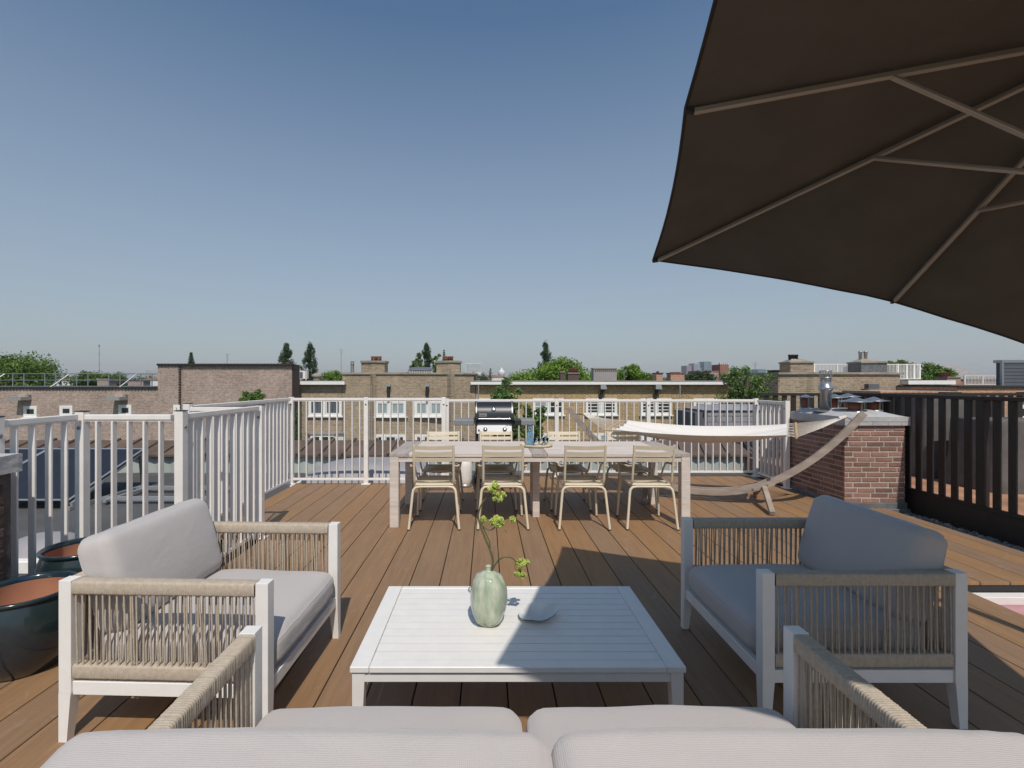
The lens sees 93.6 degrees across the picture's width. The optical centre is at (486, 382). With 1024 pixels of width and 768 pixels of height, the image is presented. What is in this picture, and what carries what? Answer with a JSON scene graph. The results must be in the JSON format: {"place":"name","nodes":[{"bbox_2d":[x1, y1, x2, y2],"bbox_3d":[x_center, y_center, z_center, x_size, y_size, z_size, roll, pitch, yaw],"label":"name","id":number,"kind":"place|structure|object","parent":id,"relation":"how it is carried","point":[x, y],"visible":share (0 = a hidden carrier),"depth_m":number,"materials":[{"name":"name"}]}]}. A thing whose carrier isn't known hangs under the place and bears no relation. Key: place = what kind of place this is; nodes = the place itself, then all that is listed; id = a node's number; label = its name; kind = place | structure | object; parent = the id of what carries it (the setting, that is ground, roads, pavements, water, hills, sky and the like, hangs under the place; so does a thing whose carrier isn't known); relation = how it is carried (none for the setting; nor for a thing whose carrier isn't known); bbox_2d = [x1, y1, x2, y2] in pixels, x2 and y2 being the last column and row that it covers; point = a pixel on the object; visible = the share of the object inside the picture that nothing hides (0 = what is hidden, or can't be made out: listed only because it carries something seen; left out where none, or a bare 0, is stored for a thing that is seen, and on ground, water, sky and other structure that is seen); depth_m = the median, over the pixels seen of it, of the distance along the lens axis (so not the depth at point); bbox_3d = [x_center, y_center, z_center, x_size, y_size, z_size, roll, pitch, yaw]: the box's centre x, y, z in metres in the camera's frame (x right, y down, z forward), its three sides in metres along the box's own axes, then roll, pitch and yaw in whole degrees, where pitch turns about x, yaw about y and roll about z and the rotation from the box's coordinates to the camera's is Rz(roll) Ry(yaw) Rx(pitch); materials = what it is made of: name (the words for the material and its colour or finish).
{"place":"outdoors","nodes":[
{"label":"outdoors","id":0,"kind":"place"},
{"bbox_2d":[0,387,157,439],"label":"brick house","id":1,"kind":"structure","parent":0,"point":[22,402],"depth_m":38.00,"materials":[{"name":"brown brick"}]},
{"bbox_2d":[20,406,37,417],"bbox_3d":[-36.084,2.362,37.898,1.285,0.987,0.195,0,0,0],"label":"window","id":2,"kind":"structure","parent":1,"relation":"in","point":[28,411],"depth_m":37.91,"materials":[{"name":"white paint"}]},
{"bbox_2d":[59,406,72,414],"bbox_3d":[-33.250,2.264,37.952,1.013,0.855,0.085,0,0,0],"label":"window","id":3,"kind":"structure","parent":1,"relation":"in","point":[63,410],"depth_m":37.91,"materials":[{"name":"white paint"}]},
{"bbox_2d":[0,373,157,386],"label":"roof guardrail","id":4,"kind":"object","parent":1,"relation":"on","point":[87,380],"visible":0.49,"depth_m":41.97,"materials":[{"name":"metal"}]},
{"bbox_2d":[96,379,117,385],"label":"chimney","id":5,"kind":"object","parent":1,"relation":"on","point":[105,383],"visible":0.71,"depth_m":46.00,"materials":[{"name":"brown brick"}]},
{"bbox_2d":[118,405,131,413],"bbox_3d":[-28.595,2.217,37.952,1.013,0.887,0.085,0,0,0],"label":"window","id":6,"kind":"structure","parent":1,"relation":"in","point":[122,409],"depth_m":37.93,"materials":[{"name":"white paint"}]},
{"bbox_2d":[300,381,345,439],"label":"brick house","id":7,"kind":"structure","parent":0,"point":[320,389],"depth_m":40.00,"materials":[{"name":"brown brick"}]},
{"bbox_2d":[305,432,343,439],"bbox_3d":[-13.467,5.283,39.575,3.400,2.233,0.830,0,0,0],"label":"bay window","id":8,"kind":"structure","parent":7,"relation":"in","point":[310,434],"depth_m":39.25,"materials":[{"name":"white paint"}]},
{"bbox_2d":[308,401,342,416],"bbox_3d":[-13.450,2.133,39.898,3.007,1.533,0.195,0,0,0],"label":"window","id":9,"kind":"structure","parent":7,"relation":"in","point":[310,403],"depth_m":39.92,"materials":[{"name":"white paint"}]},
{"bbox_2d":[19,473,782,575],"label":"flat roof","id":10,"kind":"structure","parent":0,"point":[105,507],"depth_m":6.96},
{"bbox_2d":[0,453,22,580],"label":"brick pillar","id":11,"kind":"structure","parent":10,"relation":"on","point":[10,463],"depth_m":2.68,"materials":[{"name":"brick"}]},
{"bbox_2d":[19,531,74,573],"bbox_3d":[-4.380,1.635,4.750,0.740,0.271,0.660,0,0,0],"label":"skylight","id":12,"kind":"object","parent":10,"relation":"on","point":[23,551],"visible":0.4,"depth_m":4.56,"materials":[{"name":"paint"}]},
{"bbox_2d":[5,448,148,510],"bbox_3d":[-8.100,1.431,7.375,4.801,0.668,1.550,0,0,0],"label":"solar panel","id":13,"kind":"object","parent":10,"relation":"on","point":[105,470],"visible":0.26,"depth_m":7.42,"materials":[{"name":"black glass"}]},
{"bbox_2d":[101,486,229,502],"bbox_3d":[-4.800,1.698,7.350,1.600,0.065,0.900,0,0,0],"label":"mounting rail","id":14,"kind":"object","parent":10,"relation":"on","point":[120,497],"visible":0.52,"depth_m":6.97,"materials":[{"name":"metal"}]},
{"bbox_2d":[290,457,441,486],"bbox_3d":[-1.950,1.544,8.350,2.410,0.451,1.360,0,0,0],"label":"skylight","id":15,"kind":"object","parent":10,"relation":"on","point":[356,468],"visible":0.47,"depth_m":7.87,"materials":[{"name":"paint"}]},
{"bbox_2d":[221,492,556,708],"bbox_3d":[0.930,1.630,2.200,7.500,0.200,10.800,0,0,0],"label":"deck substructure","id":16,"kind":"object","parent":10,"relation":"on","point":[440,582],"depth_m":4.60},
{"bbox_2d":[0,476,1023,767],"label":"deck","id":17,"kind":"structure","parent":16,"relation":"on","point":[584,546],"depth_m":3.54,"materials":[{"name":"wood"}]},
{"bbox_2d":[0,414,77,577],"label":"railing fence","id":18,"kind":"object","parent":17,"relation":"on","point":[13,425],"visible":0.56,"depth_m":2.98,"materials":[{"name":"metal"}]},
{"bbox_2d":[0,570,78,681],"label":"planter","id":19,"kind":"object","parent":17,"relation":"on","point":[29,624],"visible":0.72,"depth_m":2.38,"materials":[{"name":"blue ceramic"}]},
{"bbox_2d":[34,536,93,619],"bbox_3d":[-2.550,1.250,3.030,0.456,0.440,0.456,0,0,0],"label":"planter","id":20,"kind":"object","parent":17,"relation":"on","point":[61,556],"visible":0.26,"depth_m":2.86,"materials":[{"name":"blue ceramic"}]},
{"bbox_2d":[74,411,173,538],"bbox_3d":[-2.547,0.835,3.360,0.695,1.271,0.100,0,0,0],"label":"railing fence","id":21,"kind":"object","parent":17,"relation":"on","point":[82,475],"visible":0.6,"depth_m":3.34,"materials":[{"name":"metal"}]},
{"bbox_2d":[58,498,339,742],"bbox_3d":[-1.315,1.058,2.376,0.911,0.823,0.865,0,0,2],"label":"lounge armchair","id":22,"kind":"object","parent":17,"relation":"on","point":[167,602],"visible":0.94,"depth_m":2.03,"materials":[{"name":"fabric"}]},
{"bbox_2d":[174,406,258,554],"bbox_3d":[-2.140,0.832,3.882,0.100,1.276,1.175,0,0,0],"label":"railing fence","id":23,"kind":"object","parent":17,"relation":"on","point":[183,455],"visible":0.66,"depth_m":3.81,"materials":[{"name":"metal"}]},
{"bbox_2d":[190,404,264,539],"bbox_3d":[-2.433,0.840,4.530,0.715,1.261,0.100,0,0,0],"label":"railing fence","id":24,"kind":"object","parent":17,"relation":"on","point":[260,465],"visible":0.52,"depth_m":4.51,"materials":[{"name":"metal"}]},
{"bbox_2d":[183,398,290,515],"bbox_3d":[-2.820,0.832,5.652,0.100,1.276,2.375,0,0,0],"label":"railing fence","id":25,"kind":"object","parent":17,"relation":"on","point":[279,442],"visible":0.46,"depth_m":6.31,"materials":[{"name":"metal"}]},
{"bbox_2d":[286,396,445,484],"bbox_3d":[-1.720,0.835,6.930,2.330,1.271,0.100,0,0,0],"label":"railing fence","id":26,"kind":"object","parent":17,"relation":"on","point":[366,400],"visible":0.86,"depth_m":6.91,"materials":[{"name":"metal"}]},
{"bbox_2d":[407,445,461,530],"bbox_3d":[-0.529,1.041,4.983,0.530,0.857,0.601,0,0,-1],"label":"slatted chair","id":27,"kind":"object","parent":17,"relation":"on","point":[435,481],"visible":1,"depth_m":4.78,"materials":[{"name":"beige metal"}]},
{"bbox_2d":[419,431,463,510],"bbox_3d":[-0.542,1.041,5.782,0.530,0.857,0.600,0,0,-2],"label":"slatted chair","id":28,"kind":"object","parent":17,"relation":"on","point":[438,468],"visible":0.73,"depth_m":5.92,"materials":[{"name":"beige metal"}]},
{"bbox_2d":[459,462,471,487],"bbox_3d":[-0.194,1.157,6.780,0.442,0.626,0.210,0,0,0],"label":"gas bottle","id":29,"kind":"object","parent":17,"relation":"on","point":[466,470],"visible":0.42,"depth_m":6.69,"materials":[{"name":"paint"}]},
{"bbox_2d":[454,401,535,483],"bbox_3d":[0.110,0.867,6.779,1.120,1.206,0.578,0,0,0],"label":"gas barbecue","id":30,"kind":"object","parent":17,"relation":"on","point":[494,416],"visible":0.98,"depth_m":6.57,"materials":[{"name":"silver metal"}]},
{"bbox_2d":[475,431,517,510],"bbox_3d":[0.115,1.041,5.782,0.530,0.857,0.600,0,0,0],"label":"slatted chair","id":31,"kind":"object","parent":17,"relation":"on","point":[497,468],"visible":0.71,"depth_m":5.86,"materials":[{"name":"beige metal"}]},
{"bbox_2d":[476,445,529,530],"bbox_3d":[0.160,1.041,4.991,0.530,0.857,0.600,0,0,0],"label":"slatted chair","id":32,"kind":"object","parent":17,"relation":"on","point":[510,481],"visible":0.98,"depth_m":4.79,"materials":[{"name":"beige metal"}]},
{"bbox_2d":[350,586,685,705],"bbox_3d":[0.122,1.295,2.264,1.325,0.350,0.752,0,0,0],"label":"coffee table","id":33,"kind":"object","parent":17,"relation":"on","point":[583,634],"visible":0.94,"depth_m":2.07,"materials":[{"name":"wood"}]},
{"bbox_2d":[470,565,507,626],"bbox_3d":[0.010,0.986,2.234,0.175,0.268,0.163,0,0,0],"label":"vase","id":34,"kind":"object","parent":33,"relation":"on","point":[488,598],"visible":0.99,"depth_m":2.17,"materials":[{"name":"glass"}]},
{"bbox_2d":[478,480,529,579],"bbox_3d":[0.086,0.698,2.224,0.256,0.498,0.107,0,0,-14],"label":"flower branch","id":35,"kind":"object","parent":34,"relation":"in","point":[497,521],"visible":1,"depth_m":2.21,"materials":[{"name":"green plant"}]},
{"bbox_2d":[519,602,557,621],"bbox_3d":[0.245,1.094,2.274,0.189,0.051,0.141,0,0,0],"label":"dish","id":36,"kind":"object","parent":33,"relation":"on","point":[539,611],"visible":1,"depth_m":2.30,"materials":[{"name":"white ceramic"}]},
{"bbox_2d":[40,626,1023,767],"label":"garden sofa","id":37,"kind":"object","parent":17,"relation":"on","point":[664,736],"visible":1,"depth_m":0.89,"materials":[{"name":"fabric"}]},
{"bbox_2d":[389,441,689,527],"bbox_3d":[0.537,1.094,5.353,3.040,0.752,1.014,0,0,0],"label":"dining table","id":38,"kind":"object","parent":17,"relation":"on","point":[471,451],"visible":0.68,"depth_m":5.00,"materials":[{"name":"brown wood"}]},
{"bbox_2d":[520,442,552,447],"bbox_3d":[0.557,0.702,5.390,0.376,0.034,0.376,0,0,0],"label":"serving tray","id":39,"kind":"object","parent":38,"relation":"on","point":[550,444],"visible":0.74,"depth_m":5.25,"materials":[{"name":"beige wood"}]},
{"bbox_2d":[526,424,533,444],"bbox_3d":[0.485,0.587,5.370,0.094,0.238,0.094,0,0,0],"label":"water carafe","id":40,"kind":"object","parent":39,"relation":"on","point":[530,439],"visible":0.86,"depth_m":5.34,"materials":[{"name":"blue glass"}]},
{"bbox_2d":[543,431,591,510],"bbox_3d":[0.965,1.041,5.782,0.530,0.857,0.600,0,0,0],"label":"slatted chair","id":41,"kind":"object","parent":17,"relation":"on","point":[576,468],"visible":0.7,"depth_m":5.87,"materials":[{"name":"beige metal"}]},
{"bbox_2d":[554,445,610,530],"bbox_3d":[0.974,1.041,4.983,0.530,0.857,0.601,0,0,1],"label":"slatted chair","id":42,"kind":"object","parent":17,"relation":"on","point":[580,481],"visible":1,"depth_m":4.79,"materials":[{"name":"beige metal"}]},
{"bbox_2d":[446,398,761,476],"bbox_3d":[1.790,0.855,7.500,4.950,1.231,0.100,0,0,0],"label":"railing fence","id":43,"kind":"object","parent":17,"relation":"on","point":[556,401],"visible":0.69,"depth_m":7.48,"materials":[{"name":"metal"}]},
{"bbox_2d":[603,431,656,510],"bbox_3d":[1.719,1.041,5.782,0.530,0.857,0.600,0,0,-1],"label":"slatted chair","id":44,"kind":"object","parent":17,"relation":"on","point":[640,468],"visible":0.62,"depth_m":5.87,"materials":[{"name":"beige metal"}]},
{"bbox_2d":[616,445,678,530],"bbox_3d":[1.653,1.041,4.985,0.530,0.857,0.600,0,0,1],"label":"slatted chair","id":45,"kind":"object","parent":17,"relation":"on","point":[645,481],"visible":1,"depth_m":4.79,"materials":[{"name":"beige metal"}]},
{"bbox_2d":[566,406,867,514],"bbox_3d":[2.690,0.892,5.995,3.402,1.138,1.057,0,0,20],"label":"hammock stand","id":46,"kind":"object","parent":17,"relation":"on","point":[756,488],"visible":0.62,"depth_m":5.70,"materials":[{"name":"wood"}]},
{"bbox_2d":[577,413,852,442],"bbox_3d":[2.686,0.563,6.015,3.238,0.375,0.918,0,0,20],"label":"hammock","id":47,"kind":"object","parent":46,"relation":"hanging from","point":[703,434],"visible":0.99,"depth_m":6.05,"materials":[{"name":"fabric"}]},
{"bbox_2d":[757,400,791,488],"bbox_3d":[4.178,0.857,7.003,0.100,1.226,0.816,0,0,3],"label":"railing fence","id":48,"kind":"object","parent":17,"relation":"on","point":[784,441],"visible":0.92,"depth_m":6.88,"materials":[{"name":"metal"}]},
{"bbox_2d":[681,495,967,728],"bbox_3d":[1.618,1.058,2.465,0.908,0.824,0.865,0,0,0],"label":"lounge armchair","id":49,"kind":"object","parent":17,"relation":"on","point":[856,589],"visible":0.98,"depth_m":2.11,"materials":[{"name":"fabric"}]},
{"bbox_2d":[652,0,1023,343],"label":"cantilever parasol","id":50,"kind":"object","parent":17,"relation":"on","point":[872,148],"visible":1,"depth_m":1.79,"materials":[{"name":"brown fabric"}]},
{"bbox_2d":[968,585,1023,592],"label":"hatch rim","id":51,"kind":"object","parent":17,"relation":"attached to","point":[995,588],"depth_m":3.54,"materials":[{"name":"black plastic"}]},
{"bbox_2d":[973,593,1023,614],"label":"roof hatch","id":52,"kind":"object","parent":16,"relation":"in","point":[1013,601],"depth_m":3.45,"materials":[{"name":"paint"}]},
{"bbox_2d":[5,438,779,472],"bbox_3d":[-0.012,1.453,9.580,32.024,0.633,0.625,0,0,0],"label":"roof edge","id":53,"kind":"object","parent":10,"relation":"on","point":[153,456],"visible":0.1,"depth_m":9.42,"materials":[{"name":"white"}]},
{"bbox_2d":[790,370,910,513],"bbox_3d":[4.590,0.807,6.155,0.810,1.925,1.110,0,0,0],"label":"brick chimney","id":54,"kind":"object","parent":10,"relation":"on","point":[862,463],"visible":0.86,"depth_m":5.66,"materials":[{"name":"red brick"}]},
{"bbox_2d":[745,457,1023,514],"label":"neighbour terrace","id":55,"kind":"structure","parent":10,"relation":"on","point":[1004,499],"depth_m":6.50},
{"bbox_2d":[758,393,1023,457],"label":"black fence","id":56,"kind":"object","parent":55,"relation":"on","point":[794,395],"visible":0.19,"depth_m":9.00,"materials":[{"name":"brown wood"}]},
{"bbox_2d":[833,392,1023,547],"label":"black fence","id":57,"kind":"object","parent":10,"relation":"on","point":[980,516],"visible":0.57,"depth_m":4.98,"materials":[{"name":"brown wood"}]},
{"bbox_2d":[905,513,1023,551],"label":"gravel","id":58,"kind":"structure","parent":10,"relation":"on","point":[973,533],"depth_m":4.91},
{"bbox_2d":[342,356,477,439],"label":"brick house","id":59,"kind":"structure","parent":0,"point":[448,378],"depth_m":39.96,"materials":[{"name":"brick"}]},
{"bbox_2d":[376,434,404,439],"bbox_3d":[-7.960,4.676,39.753,2.454,0.730,0.085,0,0,0],"label":"window","id":60,"kind":"structure","parent":59,"relation":"in","point":[386,436],"depth_m":39.73,"materials":[{"name":"white paint"}]},
{"bbox_2d":[376,401,407,417],"bbox_3d":[-7.960,2.206,39.698,2.827,1.427,0.195,0,0,0],"label":"window","id":61,"kind":"structure","parent":59,"relation":"in","point":[378,403],"depth_m":39.73,"materials":[{"name":"white paint"}]},
{"bbox_2d":[408,367,432,371],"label":"vent box","id":62,"kind":"object","parent":59,"relation":"on","point":[420,369],"visible":0.84,"depth_m":44.06,"materials":[{"name":"white paint"}]},
{"bbox_2d":[414,401,441,417],"bbox_3d":[-4.818,2.210,39.768,2.632,1.429,0.195,0,0,0],"label":"window","id":63,"kind":"structure","parent":59,"relation":"in","point":[432,404],"depth_m":39.80,"materials":[{"name":"white paint"}]},
{"bbox_2d":[466,363,480,374],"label":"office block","id":64,"kind":"structure","parent":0,"point":[473,367],"depth_m":700.00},
{"bbox_2d":[0,0,1023,383],"label":"sky","id":65,"kind":"structure","parent":0,"point":[485,182],"materials":[{"name":"blue"}]},
{"bbox_2d":[519,404,546,438],"bbox_3d":[1.649,7.606,16.993,1.160,13.729,1.433,0,0,19],"label":"tree","id":66,"kind":"object","parent":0,"point":[537,419],"visible":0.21,"depth_m":16.61,"materials":[{"name":"green plant"}]},
{"bbox_2d":[471,381,734,439],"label":"brick house","id":67,"kind":"structure","parent":0,"point":[614,389],"depth_m":40.30,"materials":[{"name":"brown brick"}]},
{"bbox_2d":[533,398,564,415],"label":"window","id":68,"kind":"structure","parent":67,"relation":"in","point":[536,404],"depth_m":40.23,"materials":[{"name":"white paint"}]},
{"bbox_2d":[566,369,579,380],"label":"chimney","id":69,"kind":"object","parent":67,"relation":"on","point":[572,374],"visible":0.98,"depth_m":43.50,"materials":[{"name":"brick"}]},
{"bbox_2d":[586,398,618,415],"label":"window","id":70,"kind":"structure","parent":67,"relation":"in","point":[593,404],"depth_m":40.23,"materials":[{"name":"white paint"}]},
{"bbox_2d":[591,368,617,380],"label":"chimney","id":71,"kind":"object","parent":67,"relation":"on","point":[603,374],"visible":0.97,"depth_m":43.00,"materials":[{"name":"concrete"}]},
{"bbox_2d":[639,398,673,415],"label":"window","id":72,"kind":"structure","parent":67,"relation":"in","point":[658,404],"depth_m":40.23,"materials":[{"name":"white paint"}]},
{"bbox_2d":[666,372,684,380],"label":"chimney","id":73,"kind":"object","parent":67,"relation":"on","point":[675,376],"visible":0.98,"depth_m":43.00,"materials":[{"name":"orange brick"}]},
{"bbox_2d":[675,404,790,439],"bbox_3d":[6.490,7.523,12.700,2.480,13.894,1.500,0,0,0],"label":"roof","id":74,"kind":"structure","parent":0,"point":[716,415],"depth_m":12.04,"materials":[{"name":"metal"}]},
{"bbox_2d":[894,397,963,478],"bbox_3d":[7.003,0.840,7.550,0.807,1.220,0.706,0,0,0],"label":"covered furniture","id":75,"kind":"object","parent":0,"point":[924,429],"visible":0.14,"depth_m":7.27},
{"bbox_2d":[904,366,994,384],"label":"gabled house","id":76,"kind":"structure","parent":0,"point":[961,371],"depth_m":91.99,"materials":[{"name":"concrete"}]},
{"bbox_2d":[946,417,1023,494],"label":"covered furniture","id":77,"kind":"object","parent":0,"point":[1004,455],"visible":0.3,"depth_m":6.33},
{"bbox_3d":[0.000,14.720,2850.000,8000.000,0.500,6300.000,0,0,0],"label":"ground","id":78,"kind":"structure","parent":0,"visible":0},
{"bbox_2d":[0,350,75,385],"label":"tree","id":79,"kind":"object","parent":78,"relation":"on","point":[23,364],"visible":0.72,"depth_m":57.36,"materials":[{"name":"green plant"}]},
{"bbox_2d":[69,370,109,385],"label":"tree","id":80,"kind":"object","parent":78,"relation":"on","point":[91,377],"visible":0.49,"depth_m":68.73,"materials":[{"name":"green plant"}]},
{"bbox_2d":[105,371,128,385],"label":"tree","id":81,"kind":"object","parent":78,"relation":"on","point":[116,376],"visible":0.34,"depth_m":74.04,"materials":[{"name":"green plant"}]},
{"bbox_2d":[156,362,299,439],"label":"brick house","id":82,"kind":"structure","parent":78,"relation":"on","point":[179,385],"depth_m":37.80,"materials":[{"name":"brown brick"}]},
{"bbox_2d":[238,388,266,423],"bbox_3d":[-9.786,7.359,19.993,1.195,14.223,1.478,0,0,-24],"label":"tree","id":83,"kind":"object","parent":78,"relation":"on","point":[252,396],"visible":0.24,"depth_m":19.68,"materials":[{"name":"green plant"}]},
{"bbox_2d":[278,343,296,364],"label":"tree","id":84,"kind":"object","parent":78,"relation":"on","point":[285,355],"visible":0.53,"depth_m":74.74,"materials":[{"name":"green plant"}]},
{"bbox_2d":[300,341,318,380],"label":"tree","id":85,"kind":"object","parent":78,"relation":"on","point":[309,357],"visible":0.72,"depth_m":71.69,"materials":[{"name":"green plant"}]},
{"bbox_2d":[321,370,341,380],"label":"tree","id":86,"kind":"object","parent":78,"relation":"on","point":[336,375],"visible":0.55,"depth_m":79.07,"materials":[{"name":"green plant"}]},
{"bbox_2d":[408,352,422,371],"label":"tree","id":87,"kind":"object","parent":78,"relation":"on","point":[418,360],"visible":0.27,"depth_m":66.00,"materials":[{"name":"green plant"}]},
{"bbox_2d":[422,343,433,368],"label":"tree","id":88,"kind":"object","parent":78,"relation":"on","point":[427,355],"visible":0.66,"depth_m":74.81,"materials":[{"name":"green plant"}]},
{"bbox_2d":[490,375,524,439],"bbox_3d":[0.750,7.093,19.004,1.734,14.756,2.017,0,0,0],"label":"tree","id":89,"kind":"object","parent":78,"relation":"on","point":[500,393],"visible":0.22,"depth_m":18.72,"materials":[{"name":"green plant"}]},
{"bbox_2d":[508,368,541,380],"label":"tree","id":90,"kind":"object","parent":78,"relation":"on","point":[520,377],"visible":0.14,"depth_m":75.61,"materials":[{"name":"green plant"}]},
{"bbox_2d":[537,340,551,369],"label":"tree","id":91,"kind":"object","parent":78,"relation":"on","point":[546,357],"visible":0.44,"depth_m":77.76,"materials":[{"name":"green plant"}]},
{"bbox_2d":[526,356,590,380],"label":"tree","id":92,"kind":"object","parent":78,"relation":"on","point":[548,371],"visible":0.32,"depth_m":66.31,"materials":[{"name":"green plant"}]},
{"bbox_2d":[617,363,648,380],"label":"tree","id":93,"kind":"object","parent":78,"relation":"on","point":[631,372],"visible":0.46,"depth_m":61.03,"materials":[{"name":"green plant"}]},
{"bbox_2d":[684,370,716,380],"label":"tree","id":94,"kind":"object","parent":78,"relation":"on","point":[698,376],"visible":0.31,"depth_m":88.77,"materials":[{"name":"green plant"}]},
{"bbox_2d":[688,363,728,380],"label":"brick building","id":95,"kind":"structure","parent":78,"relation":"on","point":[721,368],"depth_m":160.50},
{"bbox_2d":[714,365,781,407],"bbox_3d":[9.437,6.900,17.497,2.206,15.143,2.392,0,0,-28],"label":"tree","id":96,"kind":"object","parent":78,"relation":"on","point":[743,390],"visible":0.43,"depth_m":17.41,"materials":[{"name":"green plant"}]},
{"bbox_2d":[719,351,903,410],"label":"brick house","id":97,"kind":"structure","parent":78,"relation":"on","point":[795,374],"depth_m":34.20,"materials":[{"name":"brick"}]},
{"bbox_2d":[813,364,847,371],"bbox_3d":[26.615,-1.042,36.500,3.556,0.745,0.100,0,0,0],"label":"roof railing","id":98,"kind":"object","parent":97,"relation":"on","point":[837,367],"visible":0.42,"depth_m":36.48,"materials":[{"name":"metal"}]},
{"bbox_2d":[887,359,916,384],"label":"tree","id":99,"kind":"object","parent":78,"relation":"on","point":[901,361],"visible":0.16,"depth_m":59.31,"materials":[{"name":"green plant"}]},
{"bbox_2d":[898,380,955,385],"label":"brick house","id":100,"kind":"structure","parent":78,"relation":"on","point":[927,381],"depth_m":33.90,"materials":[{"name":"grey stone"}]},
{"bbox_2d":[887,364,920,378],"bbox_3d":[31.125,-0.818,36.000,2.757,1.155,0.100,0,0,0],"label":"roof railing","id":101,"kind":"object","parent":100,"relation":"on","point":[906,371],"visible":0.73,"depth_m":35.98,"materials":[{"name":"metal"}]},
{"bbox_2d":[842,385,1023,417],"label":"brick house","id":102,"kind":"structure","parent":78,"relation":"on","point":[969,389],"depth_m":30.00,"materials":[{"name":"brown"}]},
{"bbox_2d":[934,372,961,383],"bbox_3d":[35.962,-0.324,37.500,1.225,0.894,1.160,0,0,0],"label":"chimney","id":103,"kind":"object","parent":102,"relation":"on","point":[945,376],"visible":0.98,"depth_m":37.37,"materials":[{"name":"orange brick"}]},
{"bbox_2d":[963,375,995,384],"bbox_3d":[41.300,-0.192,40.000,3.097,0.783,0.100,0,0,0],"label":"roof railing","id":104,"kind":"object","parent":102,"relation":"on","point":[965,379],"visible":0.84,"depth_m":39.98,"materials":[{"name":"metal"}]},
{"bbox_2d":[993,360,1023,384],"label":"roof extension","id":105,"kind":"object","parent":102,"relation":"on","point":[1009,372],"visible":0.85,"depth_m":35.97,"materials":[{"name":"grey metal"}]},
{"bbox_2d":[909,362,958,384],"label":"tree","id":106,"kind":"object","parent":78,"relation":"on","point":[931,371],"visible":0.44,"depth_m":61.05,"materials":[{"name":"green plant"}]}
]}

